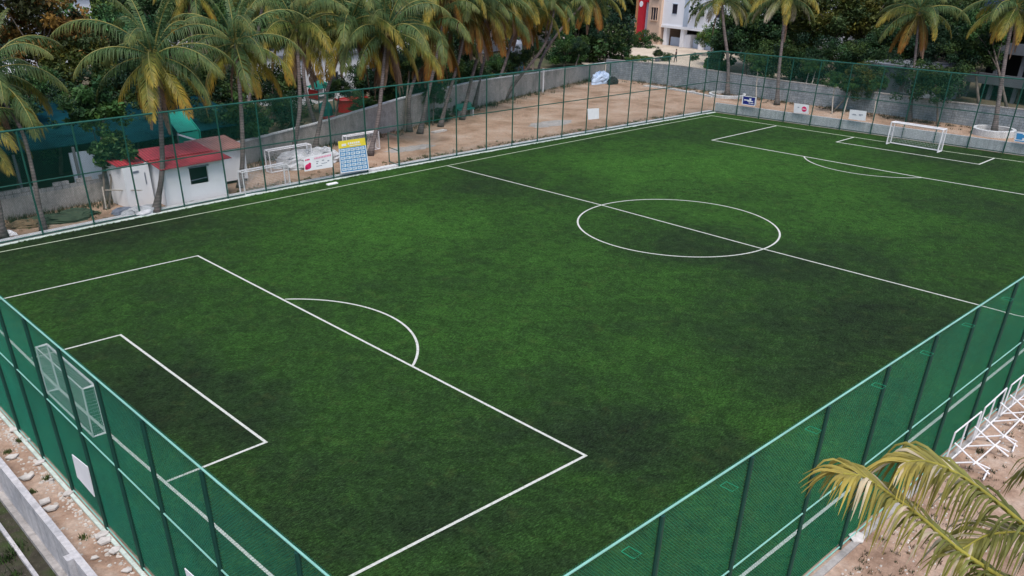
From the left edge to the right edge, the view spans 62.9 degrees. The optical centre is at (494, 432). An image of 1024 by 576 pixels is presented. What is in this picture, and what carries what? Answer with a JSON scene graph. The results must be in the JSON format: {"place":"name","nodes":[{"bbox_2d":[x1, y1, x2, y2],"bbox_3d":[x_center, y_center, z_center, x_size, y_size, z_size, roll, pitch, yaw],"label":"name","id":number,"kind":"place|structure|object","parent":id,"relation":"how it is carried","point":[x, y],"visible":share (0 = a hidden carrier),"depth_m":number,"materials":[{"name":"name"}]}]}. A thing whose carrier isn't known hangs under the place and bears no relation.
{"place":"outdoors","nodes":[
{"label":"outdoors","id":0,"kind":"place"},
{"bbox_2d":[0,501,55,575],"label":"ditch soil","id":1,"kind":"structure","parent":0,"point":[34,557],"depth_m":22.68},
{"bbox_2d":[0,77,1023,575],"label":"grass tufts","id":2,"kind":"object","parent":1,"relation":"on","point":[10,557],"visible":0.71,"depth_m":51.73,"materials":[{"name":"green plant"}]},
{"bbox_2d":[0,113,1023,575],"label":"turf","id":3,"kind":"structure","parent":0,"point":[650,385],"depth_m":34.85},
{"bbox_2d":[35,343,105,437],"bbox_3d":[-14.324,-1.468,28.192,0.478,1.818,4.360,-25,39,-37],"label":"football goal","id":4,"kind":"object","parent":3,"relation":"on","point":[56,377],"visible":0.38,"depth_m":27.79,"materials":[{"name":"white metal"}]},
{"bbox_2d":[1,331,273,575],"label":"goal line","id":5,"kind":"object","parent":3,"relation":"on","point":[220,530],"visible":0.4,"depth_m":24.39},
{"bbox_2d":[63,334,266,481],"bbox_3d":[-12.585,-1.277,29.677,3.481,0.001,11.785,-25,39,-37],"label":"goal area line","id":6,"kind":"object","parent":3,"relation":"on","point":[204,396],"visible":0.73,"depth_m":29.21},
{"bbox_2d":[6,255,587,575],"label":"penalty area line","id":7,"kind":"object","parent":3,"relation":"on","point":[458,520],"visible":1,"depth_m":27.74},
{"bbox_2d":[446,165,1023,316],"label":"halfway line","id":8,"kind":"object","parent":3,"relation":"on","point":[750,245],"visible":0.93,"depth_m":45.33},
{"bbox_2d":[739,349,1023,575],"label":"touchline","id":9,"kind":"object","parent":3,"relation":"on","point":[829,506],"depth_m":24.25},
{"bbox_2d":[886,121,946,152],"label":"football goal","id":10,"kind":"object","parent":3,"relation":"on","point":[918,125],"visible":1,"depth_m":68.42,"materials":[{"name":"white metal"}]},
{"bbox_2d":[0,384,1023,575],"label":"dirt strip","id":11,"kind":"object","parent":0,"point":[1013,498],"depth_m":23.74,"materials":[{"name":"soil"}]},
{"bbox_2d":[0,295,331,575],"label":"chain link fence","id":12,"kind":"object","parent":11,"relation":"on","point":[76,422],"visible":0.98,"depth_m":20.24,"materials":[{"name":"metal"}]},
{"bbox_2d":[72,454,94,496],"bbox_3d":[-11.077,1.093,22.512,0.020,1.009,1.309,-25,39,-37],"label":"sign","id":13,"kind":"object","parent":12,"relation":"attached to","point":[82,472],"visible":1,"depth_m":22.46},
{"bbox_2d":[0,411,1023,575],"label":"rubble","id":14,"kind":"object","parent":11,"relation":"on","point":[14,443],"visible":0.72,"depth_m":24.07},
{"bbox_2d":[563,276,1023,575],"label":"chain link fence","id":15,"kind":"object","parent":11,"relation":"on","point":[741,512],"visible":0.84,"depth_m":20.57,"materials":[{"name":"metal"}]},
{"bbox_2d":[799,440,1023,575],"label":"palm tree","id":16,"kind":"object","parent":11,"relation":"on","point":[928,464],"visible":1,"depth_m":7.77,"materials":[{"name":"leaf"},{"name":"bark"}]},
{"bbox_2d":[946,411,1008,479],"bbox_3d":[15.327,0.348,26.219,2.489,1.212,1.202,-24,38,-36],"label":"metal frame","id":17,"kind":"object","parent":11,"relation":"on","point":[973,461],"visible":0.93,"depth_m":26.42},
{"bbox_2d":[973,387,1023,451],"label":"metal frame","id":18,"kind":"object","parent":11,"relation":"on","point":[994,420],"visible":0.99,"depth_m":27.70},
{"bbox_2d":[0,79,1023,575],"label":"dirt yard","id":19,"kind":"structure","parent":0,"point":[380,157],"depth_m":77.74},
{"bbox_2d":[0,83,48,237],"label":"palm tree","id":20,"kind":"object","parent":19,"relation":"on","point":[2,152],"visible":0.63,"depth_m":45.14,"materials":[{"name":"green plant"}]},
{"bbox_2d":[0,8,67,230],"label":"palm tree","id":21,"kind":"object","parent":19,"relation":"on","point":[7,89],"visible":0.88,"depth_m":46.42,"materials":[{"name":"green plant"}]},
{"bbox_2d":[26,207,98,224],"bbox_3d":[-25.116,-12.406,48.119,4.939,0.434,2.172,-25,39,-37],"label":"leaf heap","id":22,"kind":"object","parent":19,"relation":"on","point":[83,217],"visible":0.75,"depth_m":48.04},
{"bbox_2d":[0,412,146,575],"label":"kerb","id":23,"kind":"structure","parent":19,"relation":"on","point":[114,542],"depth_m":23.98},
{"bbox_2d":[57,74,133,209],"bbox_3d":[-24.315,-17.922,51.050,4.342,7.180,5.645,-25,39,-37],"label":"tree","id":24,"kind":"object","parent":19,"relation":"on","point":[106,106],"visible":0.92,"depth_m":49.54,"materials":[{"name":"green plant"}]},
{"bbox_2d":[86,121,139,208],"bbox_3d":[-23.055,-16.283,50.679,2.979,4.734,3.262,-14,33,-24],"label":"tree","id":25,"kind":"object","parent":19,"relation":"on","point":[121,147],"visible":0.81,"depth_m":49.66,"materials":[{"name":"green plant"}]},
{"bbox_2d":[50,0,237,212],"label":"palm tree","id":26,"kind":"object","parent":19,"relation":"on","point":[151,78],"visible":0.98,"depth_m":49.25,"materials":[{"name":"green plant"}]},
{"bbox_2d":[105,141,230,206],"bbox_3d":[-20.186,-15.916,51.820,6.778,2.900,3.830,-25,39,-37],"label":"hut","id":27,"kind":"object","parent":19,"relation":"on","point":[144,180],"visible":0.81,"depth_m":51.12,"materials":[{"name":"paint"}]},
{"bbox_2d":[184,135,247,183],"bbox_3d":[-18.452,-18.068,55.823,3.050,2.680,2.700,-25,39,-37],"label":"hut","id":28,"kind":"object","parent":19,"relation":"on","point":[229,163],"visible":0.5,"depth_m":55.56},
{"bbox_2d":[167,0,311,187],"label":"palm tree","id":29,"kind":"object","parent":19,"relation":"on","point":[239,50],"visible":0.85,"depth_m":54.84,"materials":[{"name":"green plant"}]},
{"bbox_2d":[237,162,290,194],"bbox_3d":[-14.921,-16.453,54.311,0.666,1.470,3.525,25,38,36],"label":"football goal","id":30,"kind":"object","parent":19,"relation":"on","point":[265,166],"visible":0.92,"depth_m":53.99,"materials":[{"name":"white metal"}]},
{"bbox_2d":[238,0,360,150],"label":"palm tree","id":31,"kind":"object","parent":19,"relation":"on","point":[295,28],"visible":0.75,"depth_m":61.81,"materials":[{"name":"green plant"}]},
{"bbox_2d":[273,147,328,169],"bbox_3d":[-13.310,-20.004,60.780,5.528,1.128,2.921,-25,39,-37],"label":"sheet heap","id":32,"kind":"object","parent":19,"relation":"on","point":[294,165],"visible":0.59,"depth_m":59.94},
{"bbox_2d":[287,0,412,147],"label":"palm tree","id":33,"kind":"object","parent":19,"relation":"on","point":[348,20],"visible":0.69,"depth_m":62.73,"materials":[{"name":"green plant"}]},
{"bbox_2d":[0,110,711,243],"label":"kerb","id":34,"kind":"structure","parent":19,"relation":"on","point":[239,193],"depth_m":57.26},
{"bbox_2d":[0,112,715,246],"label":"turf edge strip","id":35,"kind":"object","parent":19,"relation":"on","point":[53,234],"visible":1,"depth_m":55.17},
{"bbox_2d":[0,51,720,242],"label":"chain link fence","id":36,"kind":"object","parent":19,"relation":"on","point":[131,166],"visible":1,"depth_m":54.92,"materials":[{"name":"metal"}]},
{"bbox_2d":[304,152,332,170],"bbox_3d":[-11.787,-18.105,56.020,2.268,1.004,0.028,-25,39,-37],"label":"banner","id":37,"kind":"object","parent":36,"relation":"attached to","point":[321,161],"visible":1,"depth_m":56.03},
{"bbox_2d":[338,138,368,172],"bbox_3d":[-9.679,-19.021,57.596,2.414,2.208,0.038,-25,39,-37],"label":"notice board","id":38,"kind":"object","parent":36,"relation":"attached to","point":[353,156],"visible":1,"depth_m":57.53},
{"bbox_2d":[314,0,452,155],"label":"palm tree","id":39,"kind":"object","parent":19,"relation":"on","point":[388,56],"visible":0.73,"depth_m":63.41,"materials":[{"name":"green plant"}]},
{"bbox_2d":[398,45,425,131],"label":"palm tree","id":40,"kind":"object","parent":19,"relation":"on","point":[404,63],"visible":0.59,"depth_m":71.56,"materials":[{"name":"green plant"}]},
{"bbox_2d":[372,0,491,131],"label":"palm tree","id":41,"kind":"object","parent":19,"relation":"on","point":[446,52],"visible":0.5,"depth_m":71.89,"materials":[{"name":"green plant"}]},
{"bbox_2d":[404,0,492,133],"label":"palm tree","id":42,"kind":"object","parent":19,"relation":"on","point":[442,3],"visible":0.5,"depth_m":71.43,"materials":[{"name":"green plant"}]},
{"bbox_2d":[437,0,531,126],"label":"palm tree","id":43,"kind":"object","parent":19,"relation":"on","point":[476,34],"visible":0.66,"depth_m":74.35,"materials":[{"name":"green plant"}]},
{"bbox_2d":[437,0,533,119],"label":"palm tree","id":44,"kind":"object","parent":19,"relation":"on","point":[499,43],"visible":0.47,"depth_m":77.47,"materials":[{"name":"green plant"}]},
{"bbox_2d":[472,0,547,108],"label":"palm tree","id":45,"kind":"object","parent":19,"relation":"on","point":[534,18],"visible":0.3,"depth_m":82.69,"materials":[{"name":"green plant"}]},
{"bbox_2d":[506,0,596,97],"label":"palm tree","id":46,"kind":"object","parent":19,"relation":"on","point":[559,3],"visible":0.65,"depth_m":88.10,"materials":[{"name":"green plant"}]},
{"bbox_2d":[684,0,760,95],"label":"palm tree","id":47,"kind":"object","parent":19,"relation":"on","point":[722,3],"visible":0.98,"depth_m":91.81,"materials":[{"name":"green plant"}]},
{"bbox_2d":[743,0,819,104],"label":"palm tree","id":48,"kind":"object","parent":19,"relation":"on","point":[788,7],"visible":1,"depth_m":86.91,"materials":[{"name":"green plant"}]},
{"bbox_2d":[833,61,882,111],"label":"tree","id":49,"kind":"object","parent":19,"relation":"on","point":[865,76],"visible":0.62,"depth_m":82.42,"materials":[{"name":"green plant"}]},
{"bbox_2d":[713,51,1023,154],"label":"chain link fence","id":50,"kind":"object","parent":19,"relation":"on","point":[853,97],"visible":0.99,"depth_m":72.30,"materials":[{"name":"metal"}]},
{"bbox_2d":[714,103,1023,155],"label":"retaining wall","id":51,"kind":"structure","parent":19,"relation":"on","point":[749,111],"depth_m":73.59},
{"bbox_2d":[812,389,1023,575],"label":"kerb","id":52,"kind":"structure","parent":19,"relation":"on","point":[835,560],"depth_m":23.63,"materials":[{"name":"paint"}]},
{"bbox_2d":[875,0,970,121],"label":"palm tree","id":53,"kind":"object","parent":19,"relation":"on","point":[919,15],"visible":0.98,"depth_m":79.32,"materials":[{"name":"green plant"}]},
{"bbox_2d":[889,53,975,125],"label":"tree","id":54,"kind":"object","parent":19,"relation":"on","point":[959,68],"visible":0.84,"depth_m":76.53,"materials":[{"name":"green plant"}]},
{"bbox_2d":[957,0,1023,130],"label":"palm tree","id":55,"kind":"object","parent":19,"relation":"on","point":[1015,8],"visible":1,"depth_m":74.26,"materials":[{"name":"green plant"}]},
{"bbox_2d":[972,125,1016,137],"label":"planter ring","id":56,"kind":"object","parent":19,"relation":"on","point":[1001,132],"visible":0.81,"depth_m":73.40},
{"bbox_2d":[0,23,1023,191],"bbox_3d":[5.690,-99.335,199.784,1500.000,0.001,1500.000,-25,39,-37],"label":"ground","id":57,"kind":"structure","parent":0,"point":[545,64],"depth_m":93.00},
{"bbox_2d":[0,3,38,66],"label":"tree","id":58,"kind":"object","parent":57,"relation":"on","point":[23,57],"visible":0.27,"depth_m":69.41,"materials":[{"name":"green plant"}]},
{"bbox_2d":[0,95,59,188],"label":"tree","id":59,"kind":"object","parent":57,"relation":"on","point":[37,110],"visible":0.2,"depth_m":54.27,"materials":[{"name":"green plant"}]},
{"bbox_2d":[4,66,74,103],"bbox_3d":[-34.930,-24.625,64.059,6.000,6.398,5.094,-25,39,-37],"label":"tree","id":60,"kind":"object","parent":57,"relation":"on","point":[41,86],"visible":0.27,"depth_m":62.39,"materials":[{"name":"green plant"}]},
{"bbox_2d":[0,457,96,575],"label":"boundary wall","id":61,"kind":"structure","parent":57,"relation":"on","point":[54,546],"depth_m":22.38,"materials":[{"name":"paint"}]},
{"bbox_2d":[0,173,111,219],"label":"boundary wall","id":62,"kind":"structure","parent":57,"relation":"on","point":[96,197],"depth_m":49.76,"materials":[{"name":"paint"}]},
{"bbox_2d":[0,0,124,66],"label":"tree","id":63,"kind":"object","parent":57,"relation":"on","point":[49,23],"visible":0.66,"depth_m":69.50,"materials":[{"name":"green plant"}]},
{"bbox_2d":[35,76,94,174],"bbox_3d":[-30.532,-21.908,59.596,5.422,6.279,5.565,-25,39,-37],"label":"tree","id":64,"kind":"object","parent":57,"relation":"on","point":[62,98],"visible":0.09,"depth_m":58.54,"materials":[{"name":"green plant"}]},
{"bbox_2d":[29,31,121,101],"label":"tree","id":65,"kind":"object","parent":57,"relation":"on","point":[64,69],"visible":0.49,"depth_m":68.30,"materials":[{"name":"green plant"}]},
{"bbox_2d":[38,0,152,67],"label":"tree","id":66,"kind":"object","parent":57,"relation":"on","point":[102,14],"visible":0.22,"depth_m":74.53,"materials":[{"name":"green plant"}]},
{"bbox_2d":[66,57,138,103],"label":"tree","id":67,"kind":"object","parent":57,"relation":"on","point":[116,84],"visible":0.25,"depth_m":68.47,"materials":[{"name":"green plant"}]},
{"bbox_2d":[0,95,245,187],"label":"shed","id":68,"kind":"structure","parent":57,"relation":"on","point":[58,115],"depth_m":56.48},
{"bbox_2d":[68,151,101,181],"bbox_3d":[-26.329,-16.778,54.205,1.800,2.750,0.150,-25,39,-37],"label":"door","id":69,"kind":"structure","parent":68,"relation":"in","point":[89,157],"depth_m":53.84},
{"bbox_2d":[106,0,213,40],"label":"tree","id":70,"kind":"object","parent":57,"relation":"on","point":[150,9],"visible":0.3,"depth_m":83.47,"materials":[{"name":"green plant"}]},
{"bbox_2d":[120,74,204,144],"bbox_3d":[-25.070,-23.983,63.504,6.835,6.074,6.813,5,30,7],"label":"tree","id":71,"kind":"object","parent":57,"relation":"on","point":[133,88],"visible":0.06,"depth_m":62.00,"materials":[{"name":"green plant"}]},
{"bbox_2d":[124,41,230,109],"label":"tree","id":72,"kind":"object","parent":57,"relation":"on","point":[203,75],"visible":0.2,"depth_m":69.81,"materials":[{"name":"green plant"}]},
{"bbox_2d":[169,111,200,142],"bbox_3d":[-21.242,-19.683,57.781,2.112,4.300,3.152,-25,39,-37],"label":"canopy","id":73,"kind":"object","parent":57,"relation":"on","point":[177,118],"visible":0.47,"depth_m":56.79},
{"bbox_2d":[153,0,237,63],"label":"palm tree","id":74,"kind":"object","parent":57,"relation":"on","point":[206,8],"visible":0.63,"depth_m":75.04,"materials":[{"name":"green plant"}]},
{"bbox_2d":[176,103,239,140],"bbox_3d":[-20.759,-21.876,61.173,4.436,3.928,4.542,-25,39,-37],"label":"tree","id":75,"kind":"object","parent":57,"relation":"on","point":[205,116],"visible":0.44,"depth_m":60.30,"materials":[{"name":"green plant"}]},
{"bbox_2d":[176,52,247,109],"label":"tree","id":76,"kind":"object","parent":57,"relation":"on","point":[227,81],"visible":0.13,"depth_m":73.71,"materials":[{"name":"green plant"}]},
{"bbox_2d":[193,0,284,67],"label":"tree","id":77,"kind":"object","parent":57,"relation":"on","point":[223,11],"visible":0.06,"depth_m":84.39,"materials":[{"name":"green plant"}]},
{"bbox_2d":[217,91,273,140],"bbox_3d":[-18.712,-22.691,61.971,4.171,4.641,4.566,0,30,-1],"label":"tree","id":78,"kind":"object","parent":57,"relation":"on","point":[266,128],"visible":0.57,"depth_m":61.11,"materials":[{"name":"green plant"}]},
{"bbox_2d":[226,53,315,119],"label":"tree","id":79,"kind":"object","parent":57,"relation":"on","point":[267,86],"visible":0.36,"depth_m":76.29,"materials":[{"name":"green plant"}]},
{"bbox_2d":[263,90,308,130],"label":"tree","id":80,"kind":"object","parent":57,"relation":"on","point":[278,113],"visible":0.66,"depth_m":72.71,"materials":[{"name":"green plant"}]},
{"bbox_2d":[247,47,348,107],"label":"house","id":81,"kind":"structure","parent":57,"relation":"on","point":[279,54],"depth_m":86.00,"materials":[{"name":"paint"}]},
{"bbox_2d":[322,74,360,115],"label":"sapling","id":82,"kind":"object","parent":57,"relation":"on","point":[343,84],"visible":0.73,"depth_m":71.80,"materials":[{"name":"green plant"}]},
{"bbox_2d":[360,47,423,99],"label":"tree","id":83,"kind":"object","parent":57,"relation":"on","point":[390,81],"visible":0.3,"depth_m":82.69,"materials":[{"name":"green plant"}]},
{"bbox_2d":[237,62,605,163],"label":"boundary wall","id":84,"kind":"structure","parent":57,"relation":"on","point":[388,117],"depth_m":72.08,"materials":[{"name":"paint"}]},
{"bbox_2d":[447,54,491,84],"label":"tree","id":85,"kind":"object","parent":57,"relation":"on","point":[467,71],"visible":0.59,"depth_m":94.66,"materials":[{"name":"green plant"}]},
{"bbox_2d":[499,0,564,76],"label":"palm tree","id":86,"kind":"object","parent":57,"relation":"on","point":[513,39],"visible":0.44,"depth_m":86.94,"materials":[{"name":"green plant"}]},
{"bbox_2d":[89,0,1004,58],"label":"wood","id":87,"kind":"object","parent":57,"relation":"on","point":[630,8],"visible":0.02,"depth_m":134.38,"materials":[{"name":"green plant"}]},
{"bbox_2d":[544,31,587,66],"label":"tree","id":88,"kind":"object","parent":57,"relation":"on","point":[555,57],"visible":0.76,"depth_m":114.04,"materials":[{"name":"green plant"}]},
{"bbox_2d":[549,4,609,63],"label":"tree","id":89,"kind":"object","parent":57,"relation":"on","point":[593,33],"visible":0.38,"depth_m":116.73,"materials":[{"name":"green plant"}]},
{"bbox_2d":[537,0,633,69],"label":"palm tree","id":90,"kind":"object","parent":57,"relation":"on","point":[597,20],"visible":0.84,"depth_m":94.35,"materials":[{"name":"green plant"}]},
{"bbox_2d":[549,0,636,62],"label":"tree","id":91,"kind":"object","parent":57,"relation":"on","point":[595,51],"visible":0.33,"depth_m":119.05,"materials":[{"name":"green plant"}]},
{"bbox_2d":[632,28,662,48],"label":"bush","id":92,"kind":"object","parent":57,"relation":"on","point":[645,38],"visible":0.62,"depth_m":138.26,"materials":[{"name":"green plant"}]},
{"bbox_2d":[691,46,736,71],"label":"bush","id":93,"kind":"object","parent":57,"relation":"on","point":[723,66],"visible":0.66,"depth_m":111.61,"materials":[{"name":"green plant"}]},
{"bbox_2d":[709,0,784,74],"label":"tree","id":94,"kind":"object","parent":57,"relation":"on","point":[732,34],"visible":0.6,"depth_m":107.04,"materials":[{"name":"green plant"}]},
{"bbox_2d":[715,0,806,45],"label":"tree","id":95,"kind":"object","parent":57,"relation":"on","point":[777,16],"visible":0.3,"depth_m":107.11,"materials":[{"name":"green plant"}]},
{"bbox_2d":[734,30,801,79],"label":"tree","id":96,"kind":"object","parent":57,"relation":"on","point":[763,50],"visible":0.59,"depth_m":103.13,"materials":[{"name":"green plant"}]},
{"bbox_2d":[777,32,830,82],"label":"tree","id":97,"kind":"object","parent":57,"relation":"on","point":[800,52],"visible":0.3,"depth_m":102.51,"materials":[{"name":"green plant"}]},
{"bbox_2d":[606,59,1023,131],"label":"boundary wall","id":98,"kind":"structure","parent":57,"relation":"on","point":[751,91],"depth_m":86.75,"materials":[{"name":"paint"}]},
{"bbox_2d":[793,33,868,85],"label":"tree","id":99,"kind":"object","parent":57,"relation":"on","point":[832,50],"visible":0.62,"depth_m":99.16,"materials":[{"name":"green plant"}]},
{"bbox_2d":[789,0,882,65],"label":"tree","id":100,"kind":"object","parent":57,"relation":"on","point":[818,25],"visible":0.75,"depth_m":103.37,"materials":[{"name":"green plant"}]},
{"bbox_2d":[823,0,905,39],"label":"tree","id":101,"kind":"object","parent":57,"relation":"on","point":[858,22],"visible":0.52,"depth_m":101.65,"materials":[{"name":"green plant"}]},
{"bbox_2d":[834,34,898,78],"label":"tree","id":102,"kind":"object","parent":57,"relation":"on","point":[861,48],"visible":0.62,"depth_m":96.82,"materials":[{"name":"green plant"}]},
{"bbox_2d":[858,9,928,59],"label":"tree","id":103,"kind":"object","parent":57,"relation":"on","point":[888,40],"visible":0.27,"depth_m":97.65,"materials":[{"name":"green plant"}]},
{"bbox_2d":[863,57,958,99],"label":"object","id":104,"kind":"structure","parent":57,"relation":"on","point":[945,64],"depth_m":92.57,"materials":[{"name":"green plant"}]},
{"bbox_2d":[883,3,977,61],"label":"tree","id":105,"kind":"object","parent":57,"relation":"on","point":[930,53],"visible":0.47,"depth_m":94.03,"materials":[{"name":"green plant"}]},
{"bbox_2d":[907,0,987,96],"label":"tree","id":106,"kind":"object","parent":57,"relation":"on","point":[959,4],"visible":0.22,"depth_m":94.15,"materials":[{"name":"green plant"}]},
{"bbox_2d":[933,21,1004,103],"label":"tree","id":107,"kind":"object","parent":57,"relation":"on","point":[973,52],"visible":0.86,"depth_m":89.31,"materials":[{"name":"green plant"}]},
{"bbox_2d":[959,6,1014,106],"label":"tree","id":108,"kind":"object","parent":57,"relation":"on","point":[984,27],"visible":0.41,"depth_m":87.74,"materials":[{"name":"green plant"}]},
{"bbox_2d":[962,0,1023,103],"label":"pillared building","id":109,"kind":"structure","parent":57,"relation":"on","point":[1014,66],"depth_m":94.29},
{"bbox_2d":[547,31,861,88],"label":"back road","id":110,"kind":"structure","parent":0,"point":[669,48],"depth_m":126.28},
{"bbox_2d":[634,0,818,55],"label":"apartment block","id":111,"kind":"structure","parent":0,"point":[666,21],"depth_m":140.19,"materials":[{"name":"paint"}]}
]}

